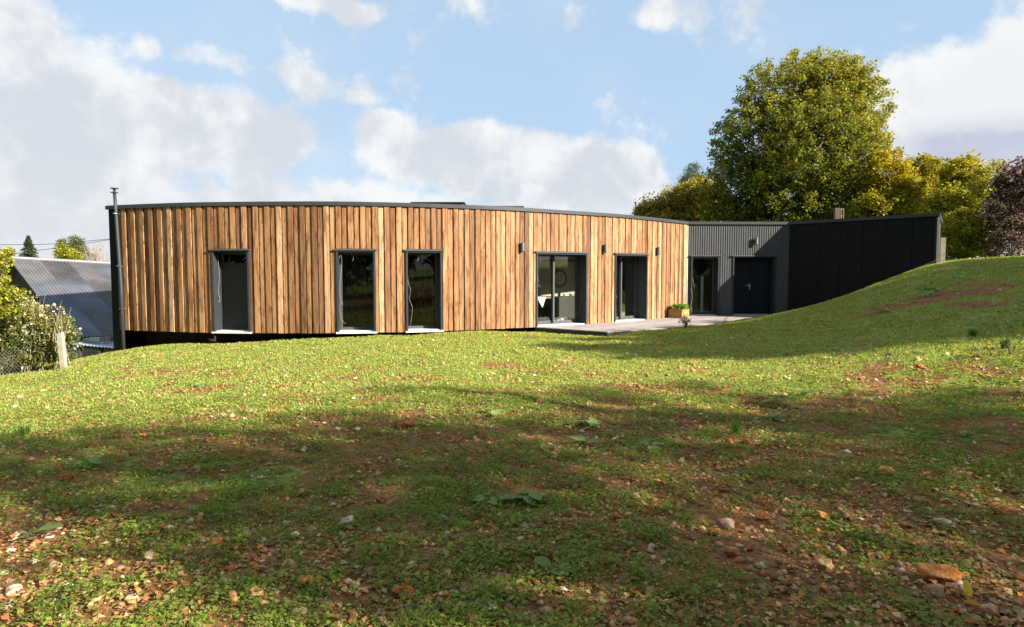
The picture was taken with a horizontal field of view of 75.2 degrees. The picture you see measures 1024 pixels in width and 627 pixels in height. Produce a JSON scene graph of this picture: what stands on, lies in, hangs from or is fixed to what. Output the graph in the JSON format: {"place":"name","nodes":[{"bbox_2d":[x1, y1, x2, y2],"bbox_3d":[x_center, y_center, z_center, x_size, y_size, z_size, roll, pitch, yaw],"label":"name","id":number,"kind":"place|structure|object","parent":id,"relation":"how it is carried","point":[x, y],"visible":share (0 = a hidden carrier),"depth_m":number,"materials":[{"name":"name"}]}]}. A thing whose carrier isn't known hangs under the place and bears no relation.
{"place":"outdoors","nodes":[
{"label":"outdoors","id":0,"kind":"place"},
{"bbox_2d":[0,239,105,244],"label":"overhead wire","id":1,"kind":"object","parent":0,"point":[42,244],"visible":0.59,"depth_m":32.84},
{"bbox_2d":[6,239,109,254],"bbox_3d":[-21.595,-3.566,32.839,14.905,2.113,0.024,0,4,0],"label":"overhead wire","id":2,"kind":"object","parent":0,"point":[57,247],"visible":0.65,"depth_m":32.85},
{"bbox_2d":[0,256,1023,626],"bbox_3d":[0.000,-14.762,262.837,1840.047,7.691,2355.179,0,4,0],"label":"ground","id":3,"kind":"structure","parent":0,"point":[890,433],"depth_m":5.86,"materials":[{"name":"plant"}]},
{"bbox_2d":[0,245,16,262],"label":"young tree","id":4,"kind":"object","parent":3,"relation":"on","point":[12,251],"visible":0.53,"depth_m":54.65,"materials":[{"name":"yellow plant"}]},
{"bbox_2d":[4,584,22,596],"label":"stone","id":5,"kind":"object","parent":3,"relation":"on","point":[9,591],"visible":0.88,"depth_m":3.46,"materials":[{"name":"stone"}]},
{"bbox_2d":[0,247,27,319],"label":"maple tree","id":6,"kind":"object","parent":3,"relation":"on","point":[7,295],"visible":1,"depth_m":14.65,"materials":[{"name":"yellow plant"}]},
{"bbox_2d":[0,346,29,375],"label":"chain link fence","id":7,"kind":"object","parent":3,"relation":"on","point":[11,360],"visible":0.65,"depth_m":15.04,"materials":[{"name":"metal"}]},
{"bbox_2d":[14,423,30,436],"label":"grass tuft","id":8,"kind":"object","parent":3,"relation":"on","point":[23,431],"visible":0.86,"depth_m":7.65,"materials":[{"name":"green plant"}]},
{"bbox_2d":[21,592,35,601],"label":"stone","id":9,"kind":"object","parent":3,"relation":"on","point":[30,598],"visible":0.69,"depth_m":3.39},
{"bbox_2d":[18,235,39,257],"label":"spruce tree","id":10,"kind":"object","parent":3,"relation":"on","point":[27,248],"visible":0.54,"depth_m":59.55,"materials":[{"name":"green plant"}]},
{"bbox_2d":[16,523,62,538],"bbox_3d":[-2.944,1.358,4.145,0.269,0.075,0.090,0,4,0],"label":"long leaf","id":11,"kind":"object","parent":3,"relation":"on","point":[48,526],"visible":1,"depth_m":4.16,"materials":[{"name":"green plant"}]},
{"bbox_2d":[0,290,83,373],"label":"flowering bush","id":12,"kind":"object","parent":3,"relation":"on","point":[40,340],"visible":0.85,"depth_m":15.36,"materials":[{"name":"green plant"}]},
{"bbox_2d":[4,256,112,350],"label":"barn","id":13,"kind":"structure","parent":3,"relation":"on","point":[81,289],"depth_m":23.54,"materials":[{"name":"metal"}]},
{"bbox_2d":[89,337,101,341],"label":"stone block","id":14,"kind":"structure","parent":13,"relation":"in","point":[95,339],"depth_m":19.94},
{"bbox_2d":[102,337,112,341],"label":"stone block","id":15,"kind":"structure","parent":13,"relation":"in","point":[107,339],"depth_m":19.94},
{"bbox_2d":[56,332,67,368],"bbox_3d":[-10.197,0.945,15.089,0.175,1.054,0.100,0,4,0],"label":"fence post","id":16,"kind":"object","parent":3,"relation":"on","point":[62,349],"visible":0.64,"depth_m":15.04,"materials":[{"name":"wood"}]},
{"bbox_2d":[57,474,73,481],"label":"stone","id":17,"kind":"object","parent":3,"relation":"on","point":[63,477],"visible":0.86,"depth_m":5.49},
{"bbox_2d":[52,242,83,259],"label":"young tree","id":18,"kind":"object","parent":3,"relation":"on","point":[62,252],"visible":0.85,"depth_m":47.51,"materials":[{"name":"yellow plant"}]},
{"bbox_2d":[55,234,92,259],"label":"pine tree","id":19,"kind":"object","parent":3,"relation":"on","point":[78,240],"visible":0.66,"depth_m":51.57,"materials":[{"name":"green plant"}]},
{"bbox_2d":[72,457,101,466],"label":"broad leaf plant","id":20,"kind":"object","parent":3,"relation":"on","point":[93,459],"visible":0.66,"depth_m":5.92,"materials":[{"name":"green plant"}]},
{"bbox_2d":[81,517,94,523],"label":"stone","id":21,"kind":"object","parent":3,"relation":"on","point":[87,520],"visible":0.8,"depth_m":4.34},
{"bbox_2d":[67,341,113,359],"bbox_3d":[-12.227,1.584,19.839,2.280,1.537,1.600,0,4,0],"label":"lean to","id":22,"kind":"object","parent":3,"relation":"on","point":[83,352],"visible":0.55,"depth_m":19.91,"materials":[{"name":"metal"}]},
{"bbox_2d":[85,596,102,607],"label":"stone","id":23,"kind":"object","parent":3,"relation":"on","point":[90,603],"visible":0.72,"depth_m":3.26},
{"bbox_2d":[81,241,109,260],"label":"bare bush","id":24,"kind":"object","parent":3,"relation":"on","point":[96,256],"visible":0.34,"depth_m":49.65,"materials":[{"name":"plant"}]},
{"bbox_2d":[123,593,138,600],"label":"stone","id":25,"kind":"object","parent":3,"relation":"on","point":[131,596],"visible":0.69,"depth_m":3.32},
{"bbox_2d":[141,550,157,561],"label":"stone","id":26,"kind":"object","parent":3,"relation":"on","point":[152,553],"visible":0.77,"depth_m":3.80,"materials":[{"name":"stone"}]},
{"bbox_2d":[172,451,187,458],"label":"broad leaf plant","id":27,"kind":"object","parent":3,"relation":"on","point":[180,454],"visible":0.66,"depth_m":6.07,"materials":[{"name":"green plant"}]},
{"bbox_2d":[189,465,200,473],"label":"stone","id":28,"kind":"object","parent":3,"relation":"on","point":[194,470],"visible":0.96,"depth_m":5.57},
{"bbox_2d":[209,537,222,546],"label":"stone","id":29,"kind":"object","parent":3,"relation":"on","point":[216,540],"visible":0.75,"depth_m":3.93,"materials":[{"name":"stone"}]},
{"bbox_2d":[223,565,235,571],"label":"stone","id":30,"kind":"object","parent":3,"relation":"on","point":[228,568],"visible":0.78,"depth_m":3.60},
{"bbox_2d":[228,590,240,601],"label":"stone","id":31,"kind":"object","parent":3,"relation":"on","point":[236,596],"visible":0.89,"depth_m":3.25,"materials":[{"name":"stone"}]},
{"bbox_2d":[243,585,264,597],"bbox_3d":[-1.279,1.386,3.309,0.105,0.063,0.083,3,5,43],"label":"stone","id":32,"kind":"object","parent":3,"relation":"on","point":[252,592],"visible":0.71,"depth_m":3.29,"materials":[{"name":"stone"}]},
{"bbox_2d":[279,558,296,568],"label":"stone","id":33,"kind":"object","parent":3,"relation":"on","point":[289,561],"visible":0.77,"depth_m":3.61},
{"bbox_2d":[287,606,306,618],"bbox_3d":[-1.019,1.420,3.161,0.095,0.060,0.064,0,4,0],"label":"stone","id":34,"kind":"object","parent":3,"relation":"on","point":[304,611],"visible":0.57,"depth_m":3.14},
{"bbox_2d":[295,488,305,496],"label":"stone","id":35,"kind":"object","parent":3,"relation":"on","point":[302,492],"visible":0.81,"depth_m":4.89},
{"bbox_2d":[297,574,315,585],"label":"stone","id":36,"kind":"object","parent":3,"relation":"on","point":[305,579],"visible":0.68,"depth_m":3.41,"materials":[{"name":"stone"}]},
{"bbox_2d":[337,515,354,528],"bbox_3d":[-1.059,1.336,4.234,0.107,0.084,0.109,0,4,0],"label":"stone","id":37,"kind":"object","parent":3,"relation":"on","point":[351,518],"visible":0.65,"depth_m":4.21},
{"bbox_2d":[349,580,360,588],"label":"stone","id":38,"kind":"object","parent":3,"relation":"on","point":[353,584],"visible":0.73,"depth_m":3.37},
{"bbox_2d":[391,585,414,595],"bbox_3d":[-0.542,1.389,3.333,0.134,0.062,0.088,0,4,0],"label":"stone","id":39,"kind":"object","parent":3,"relation":"on","point":[396,590],"visible":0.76,"depth_m":3.30,"materials":[{"name":"stone"}]},
{"bbox_2d":[394,419,414,428],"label":"stone","id":40,"kind":"object","parent":3,"relation":"on","point":[402,423],"visible":0.85,"depth_m":7.23,"materials":[{"name":"stone"}]},
{"bbox_2d":[442,590,451,597],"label":"stone","id":41,"kind":"object","parent":3,"relation":"on","point":[446,594],"visible":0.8,"depth_m":3.26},
{"bbox_2d":[446,436,455,442],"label":"stone","id":42,"kind":"object","parent":3,"relation":"on","point":[450,438],"visible":0.95,"depth_m":6.44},
{"bbox_2d":[460,583,479,593],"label":"stone","id":43,"kind":"object","parent":3,"relation":"on","point":[465,586],"visible":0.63,"depth_m":3.29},
{"bbox_2d":[470,494,500,505],"bbox_3d":[-0.191,1.310,4.619,0.215,0.068,0.138,1,4,10],"label":"broad leaf plant","id":44,"kind":"object","parent":3,"relation":"on","point":[480,497],"visible":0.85,"depth_m":4.64,"materials":[{"name":"green plant"}]},
{"bbox_2d":[474,598,497,609],"bbox_3d":[-0.125,1.391,3.177,0.111,0.044,0.076,2,4,29],"label":"stone","id":45,"kind":"object","parent":3,"relation":"on","point":[483,605],"visible":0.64,"depth_m":3.16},
{"bbox_2d":[482,408,503,415],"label":"broad leaf plant","id":46,"kind":"object","parent":3,"relation":"on","point":[493,412],"visible":0.99,"depth_m":7.64,"materials":[{"name":"green plant"}]},
{"bbox_2d":[497,585,512,595],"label":"stone","id":47,"kind":"object","parent":3,"relation":"on","point":[506,587],"visible":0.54,"depth_m":3.29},
{"bbox_2d":[0,256,1023,626],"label":"stone rubble","id":48,"kind":"object","parent":3,"relation":"on","point":[628,538],"visible":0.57,"depth_m":4.11,"materials":[{"name":"stone"}]},
{"bbox_2d":[499,489,545,504],"bbox_3d":[0.078,1.292,4.657,0.307,0.097,0.248,-2,4,-34],"label":"broad leaf plant","id":49,"kind":"object","parent":3,"relation":"on","point":[534,495],"visible":0.97,"depth_m":4.65,"materials":[{"name":"green plant"}]},
{"bbox_2d":[105,188,942,350],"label":"curved house","id":50,"kind":"structure","parent":3,"relation":"on","point":[166,269],"depth_m":18.88,"materials":[{"name":"wood"}]},
{"bbox_2d":[208,249,251,333],"bbox_3d":[-7.534,-0.609,18.084,1.148,2.265,0.555,0,4,6],"label":"window","id":51,"kind":"structure","parent":50,"relation":"in","point":[217,255],"depth_m":18.02,"materials":[{"name":"metal"}]},
{"bbox_2d":[223,263,247,327],"bbox_3d":[-7.522,-0.502,18.268,0.818,1.780,0.010,0,4,6],"label":"window blind","id":52,"kind":"object","parent":50,"relation":"hanging from","point":[235,296],"depth_m":18.27,"materials":[{"name":"fabric"}]},
{"bbox_2d":[334,249,376,333],"bbox_3d":[-4.215,-0.607,18.055,1.129,2.265,0.555,-1,4,-8],"label":"window","id":53,"kind":"structure","parent":50,"relation":"in","point":[340,329],"depth_m":17.96,"materials":[{"name":"metal"}]},
{"bbox_2d":[342,255,372,326],"bbox_3d":[-4.298,-0.631,18.638,0.918,1.990,0.106,-1,4,-9],"label":"window pane","id":54,"kind":"structure","parent":50,"relation":"hanging from","point":[357,283],"depth_m":18.63,"materials":[{"name":"glass"}]},
{"bbox_2d":[408,263,434,322],"bbox_3d":[-3.098,-0.650,20.839,1.930,1.870,0.300,-1,4,-18],"label":"book shelf","id":55,"kind":"object","parent":50,"relation":"on","point":[424,294],"visible":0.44,"depth_m":20.83,"materials":[{"name":"brown wood"}]},
{"bbox_2d":[403,249,443,332],"bbox_3d":[-2.480,-0.633,18.472,1.104,2.265,0.555,-1,4,-18],"label":"window","id":56,"kind":"structure","parent":50,"relation":"in","point":[438,327],"depth_m":18.46,"materials":[{"name":"metal"}]},
{"bbox_2d":[541,296,557,319],"bbox_3d":[0.584,-0.146,21.426,1.650,0.790,0.800,-2,4,-34],"label":"dining table","id":57,"kind":"object","parent":50,"relation":"on","point":[555,315],"visible":0.3,"depth_m":21.57,"materials":[{"name":"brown wood"}]},
{"bbox_2d":[538,296,545,307],"bbox_3d":[0.839,-0.365,21.295,0.380,0.345,0.380,-2,4,-34],"label":"cloth","id":58,"kind":"object","parent":57,"relation":"hanging from","point":[541,300],"visible":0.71,"depth_m":21.17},
{"bbox_2d":[538,296,574,318],"bbox_3d":[1.938,-0.240,23.388,2.300,0.730,0.560,-2,4,-34],"label":"kitchen counter","id":59,"kind":"object","parent":50,"relation":"on","point":[565,306],"visible":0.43,"depth_m":22.89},
{"bbox_2d":[555,269,566,287],"bbox_3d":[1.683,-1.245,23.521,0.680,0.680,0.047,-2,4,-34],"label":"round wall sign","id":60,"kind":"object","parent":50,"relation":"attached to","point":[560,278],"visible":0.85,"depth_m":23.52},
{"bbox_2d":[534,251,589,326],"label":"sliding door","id":61,"kind":"structure","parent":50,"relation":"in","point":[581,258],"depth_m":20.80,"materials":[{"name":"metal"}]},
{"bbox_2d":[614,253,649,321],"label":"sliding door","id":62,"kind":"structure","parent":50,"relation":"in","point":[630,269],"depth_m":22.73,"materials":[{"name":"metal"}]},
{"bbox_2d":[692,283,697,311],"bbox_3d":[7.125,-0.625,26.154,0.269,1.150,0.308,0,4,0],"label":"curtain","id":63,"kind":"object","parent":50,"relation":"on","point":[695,295],"visible":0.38,"depth_m":26.00,"materials":[{"name":"fabric"}]},
{"bbox_2d":[700,277,703,311],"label":"white column","id":64,"kind":"structure","parent":50,"relation":"on","point":[701,293],"depth_m":26.03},
{"bbox_2d":[690,255,720,315],"bbox_3d":[7.190,-1.052,25.072,1.160,2.260,0.610,0,4,-2],"label":"window","id":65,"kind":"structure","parent":50,"relation":"in","point":[715,258],"depth_m":24.97,"materials":[{"name":"metal"}]},
{"bbox_2d":[731,255,777,315],"bbox_3d":[9.045,-1.057,25.069,1.726,2.250,0.460,0,4,-2],"label":"double door","id":66,"kind":"structure","parent":50,"relation":"in","point":[753,278],"depth_m":25.17,"materials":[{"name":"metal"}]},
{"bbox_2d":[833,208,843,218],"bbox_3d":[16.576,-3.757,33.831,0.445,3.195,0.200,0,4,0],"label":"chimney","id":67,"kind":"object","parent":50,"relation":"on","point":[838,213],"visible":0.25,"depth_m":33.66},
{"bbox_2d":[548,452,557,458],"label":"stone","id":68,"kind":"object","parent":3,"relation":"on","point":[553,455],"visible":0.95,"depth_m":5.74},
{"bbox_2d":[534,556,573,575],"bbox_3d":[0.209,1.371,3.537,0.223,0.074,0.170,1,4,17],"label":"broad leaf plant","id":69,"kind":"object","parent":3,"relation":"on","point":[542,560],"visible":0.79,"depth_m":3.57,"materials":[{"name":"green plant"}]},
{"bbox_2d":[548,594,561,601],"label":"stone","id":70,"kind":"object","parent":3,"relation":"on","point":[552,597],"visible":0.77,"depth_m":3.23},
{"bbox_2d":[569,435,598,444],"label":"broad leaf plant","id":71,"kind":"object","parent":3,"relation":"on","point":[580,438],"visible":0.94,"depth_m":6.28,"materials":[{"name":"green plant"}]},
{"bbox_2d":[571,417,603,426],"bbox_3d":[0.815,1.164,7.097,0.330,0.104,0.292,3,5,37],"label":"broad leaf plant","id":72,"kind":"object","parent":3,"relation":"on","point":[593,420],"visible":0.91,"depth_m":7.08,"materials":[{"name":"green plant"}]},
{"bbox_2d":[535,315,763,336],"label":"timber deck","id":73,"kind":"structure","parent":3,"relation":"on","point":[609,329],"depth_m":20.34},
{"bbox_2d":[666,303,691,317],"bbox_3d":[6.030,-0.108,23.766,0.821,0.515,0.808,3,5,43],"label":"planter box","id":74,"kind":"object","parent":73,"relation":"on","point":[675,311],"visible":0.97,"depth_m":23.63,"materials":[{"name":"brown wood"}]},
{"bbox_2d":[637,441,663,452],"bbox_3d":[1.274,1.225,6.060,0.273,0.088,0.240,0,4,0],"label":"broad leaf plant","id":75,"kind":"object","parent":3,"relation":"on","point":[653,446],"visible":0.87,"depth_m":6.09,"materials":[{"name":"green plant"}]},
{"bbox_2d":[630,174,727,221],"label":"tree","id":76,"kind":"object","parent":3,"relation":"on","point":[680,202],"visible":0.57,"depth_m":54.13,"materials":[{"name":"green plant"}]},
{"bbox_2d":[678,311,691,327],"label":"dry weed","id":77,"kind":"object","parent":3,"relation":"on","point":[686,321],"visible":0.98,"depth_m":19.36,"materials":[{"name":"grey plant"}]},
{"bbox_2d":[672,160,709,185],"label":"tree","id":78,"kind":"object","parent":3,"relation":"on","point":[690,173],"visible":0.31,"depth_m":78.86,"materials":[{"name":"green plant"}]},
{"bbox_2d":[706,528,720,535],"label":"stone","id":79,"kind":"object","parent":3,"relation":"on","point":[713,530],"visible":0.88,"depth_m":4.03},
{"bbox_2d":[716,518,734,528],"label":"stone","id":80,"kind":"object","parent":3,"relation":"on","point":[724,523],"visible":0.87,"depth_m":4.21,"materials":[{"name":"stone"}]},
{"bbox_2d":[724,546,740,557],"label":"stone","id":81,"kind":"object","parent":3,"relation":"on","point":[731,551],"visible":0.94,"depth_m":3.74,"materials":[{"name":"stone"}]},
{"bbox_2d":[727,420,745,434],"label":"grass tuft","id":82,"kind":"object","parent":3,"relation":"on","point":[735,427],"visible":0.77,"depth_m":6.58,"materials":[{"name":"green plant"}]},
{"bbox_2d":[742,438,753,444],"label":"stone","id":83,"kind":"object","parent":3,"relation":"on","point":[744,440],"visible":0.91,"depth_m":6.22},
{"bbox_2d":[743,544,754,550],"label":"stone","id":84,"kind":"object","parent":3,"relation":"on","point":[749,547],"visible":0.96,"depth_m":3.82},
{"bbox_2d":[756,513,768,520],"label":"stone","id":85,"kind":"object","parent":3,"relation":"on","point":[764,516],"visible":1,"depth_m":4.33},
{"bbox_2d":[760,413,783,420],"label":"broad leaf plant","id":86,"kind":"object","parent":3,"relation":"on","point":[773,415],"visible":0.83,"depth_m":7.29,"materials":[{"name":"green plant"}]},
{"bbox_2d":[761,394,795,405],"bbox_3d":[3.268,1.060,8.071,0.424,0.142,0.362,3,5,42],"label":"broad leaf plant","id":87,"kind":"object","parent":3,"relation":"on","point":[782,397],"visible":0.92,"depth_m":8.07,"materials":[{"name":"green plant"}]},
{"bbox_2d":[780,576,797,587],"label":"stone","id":88,"kind":"object","parent":3,"relation":"on","point":[787,582],"visible":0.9,"depth_m":3.39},
{"bbox_2d":[782,543,797,551],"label":"stone","id":89,"kind":"object","parent":3,"relation":"on","point":[789,546],"visible":0.97,"depth_m":3.84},
{"bbox_2d":[692,45,898,221],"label":"lime tree","id":90,"kind":"object","parent":3,"relation":"on","point":[824,109],"visible":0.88,"depth_m":43.30,"materials":[{"name":"green plant"}]},
{"bbox_2d":[814,509,831,520],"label":"stone","id":91,"kind":"object","parent":3,"relation":"on","point":[819,514],"visible":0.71,"depth_m":4.29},
{"bbox_2d":[813,558,833,569],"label":"stone","id":92,"kind":"object","parent":3,"relation":"on","point":[819,563],"visible":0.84,"depth_m":3.63,"materials":[{"name":"stone"}]},
{"bbox_2d":[847,548,865,551],"bbox_3d":[1.966,1.351,3.785,0.114,0.020,0.050,0,4,0],"label":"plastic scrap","id":93,"kind":"object","parent":3,"relation":"on","point":[852,549],"visible":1,"depth_m":3.79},
{"bbox_2d":[874,551,884,558],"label":"stone","id":94,"kind":"object","parent":3,"relation":"on","point":[877,554],"visible":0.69,"depth_m":3.76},
{"bbox_2d":[878,465,894,475],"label":"stone","id":95,"kind":"object","parent":3,"relation":"on","point":[883,468],"visible":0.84,"depth_m":5.21,"materials":[{"name":"stone"}]},
{"bbox_2d":[844,146,934,217],"bbox_3d":[22.924,-6.311,40.242,6.250,7.680,4.536,-3,5,-44],"label":"hedge tree","id":96,"kind":"object","parent":3,"relation":"on","point":[886,196],"visible":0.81,"depth_m":39.52,"materials":[{"name":"green plant"}]},
{"bbox_2d":[897,151,946,213],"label":"hedge tree","id":97,"kind":"object","parent":3,"relation":"on","point":[928,169],"visible":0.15,"depth_m":41.72,"materials":[{"name":"green plant"}]},
{"bbox_2d":[916,287,944,294],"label":"broad leaf plant","id":98,"kind":"object","parent":3,"relation":"on","point":[927,291],"visible":1,"depth_m":16.15,"materials":[{"name":"green plant"}]},
{"bbox_2d":[922,584,943,595],"bbox_3d":[2.102,1.385,3.322,0.095,0.065,0.096,2,4,31],"label":"stone","id":99,"kind":"object","parent":3,"relation":"on","point":[933,589],"visible":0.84,"depth_m":3.30,"materials":[{"name":"stone"}]},
{"bbox_2d":[913,562,961,582],"bbox_3d":[2.210,1.353,3.458,0.216,0.102,0.145,0,4,0],"label":"stone","id":100,"kind":"object","parent":3,"relation":"on","point":[941,573],"visible":0.98,"depth_m":3.41,"materials":[{"name":"stone"}]},
{"bbox_2d":[932,517,951,525],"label":"stone","id":101,"kind":"object","parent":3,"relation":"on","point":[942,519],"visible":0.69,"depth_m":4.20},
{"bbox_2d":[939,237,945,261],"bbox_3d":[16.339,-2.153,25.315,0.200,1.473,0.180,0,4,0],"label":"timber post","id":102,"kind":"object","parent":3,"relation":"on","point":[942,249],"visible":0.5,"depth_m":25.21,"materials":[{"name":"wood"}]},
{"bbox_2d":[916,149,992,226],"bbox_3d":[25.034,-5.721,37.104,5.531,6.811,3.670,-3,5,-38],"label":"hedge tree","id":103,"kind":"object","parent":3,"relation":"on","point":[951,194],"visible":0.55,"depth_m":36.85,"materials":[{"name":"green plant"}]},
{"bbox_2d":[963,580,971,599],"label":"fallen leaf","id":104,"kind":"object","parent":3,"relation":"on","point":[967,587],"visible":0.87,"depth_m":3.26,"materials":[{"name":"plant"}]},
{"bbox_2d":[966,327,977,336],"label":"grass tuft","id":105,"kind":"object","parent":3,"relation":"on","point":[972,333],"visible":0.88,"depth_m":10.61,"materials":[{"name":"green plant"}]},
{"bbox_2d":[939,205,1005,260],"bbox_3d":[22.469,-3.695,32.737,3.631,3.476,2.984,0,4,0],"label":"shrub","id":106,"kind":"object","parent":3,"relation":"on","point":[969,238],"visible":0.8,"depth_m":32.11,"materials":[{"name":"green plant"}]},
{"bbox_2d":[963,600,981,606],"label":"fallen leaf","id":107,"kind":"object","parent":3,"relation":"on","point":[973,602],"visible":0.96,"depth_m":3.13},
{"bbox_2d":[962,158,1011,234],"bbox_3d":[24.992,-5.132,34.772,2.544,5.925,2.685,0,4,0],"label":"birch tree","id":108,"kind":"object","parent":3,"relation":"on","point":[983,192],"visible":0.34,"depth_m":34.62,"materials":[{"name":"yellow plant"}]},
{"bbox_2d":[976,603,999,618],"bbox_3d":[2.215,1.379,3.094,0.089,0.056,0.089,3,5,40],"label":"stone","id":109,"kind":"object","parent":3,"relation":"on","point":[991,609],"visible":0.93,"depth_m":3.08,"materials":[{"name":"stone"}]},
{"bbox_2d":[990,506,1005,514],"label":"stone","id":110,"kind":"object","parent":3,"relation":"on","point":[999,510],"visible":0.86,"depth_m":4.31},
{"bbox_2d":[973,156,1023,256],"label":"copper tree","id":111,"kind":"object","parent":3,"relation":"on","point":[1009,194],"visible":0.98,"depth_m":30.41,"materials":[{"name":"purple plant"}]},
{"bbox_2d":[998,337,1012,348],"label":"grass tuft","id":112,"kind":"object","parent":3,"relation":"on","point":[1002,342],"visible":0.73,"depth_m":9.57,"materials":[{"name":"green plant"}]},
{"bbox_2d":[1000,334,1023,353],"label":"sapling","id":113,"kind":"object","parent":3,"relation":"on","point":[1008,339],"visible":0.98,"depth_m":9.18,"materials":[{"name":"green plant"}]},
{"bbox_2d":[0,0,1023,269],"label":"sky","id":114,"kind":"structure","parent":0,"point":[599,106],"materials":[{"name":"blue"}]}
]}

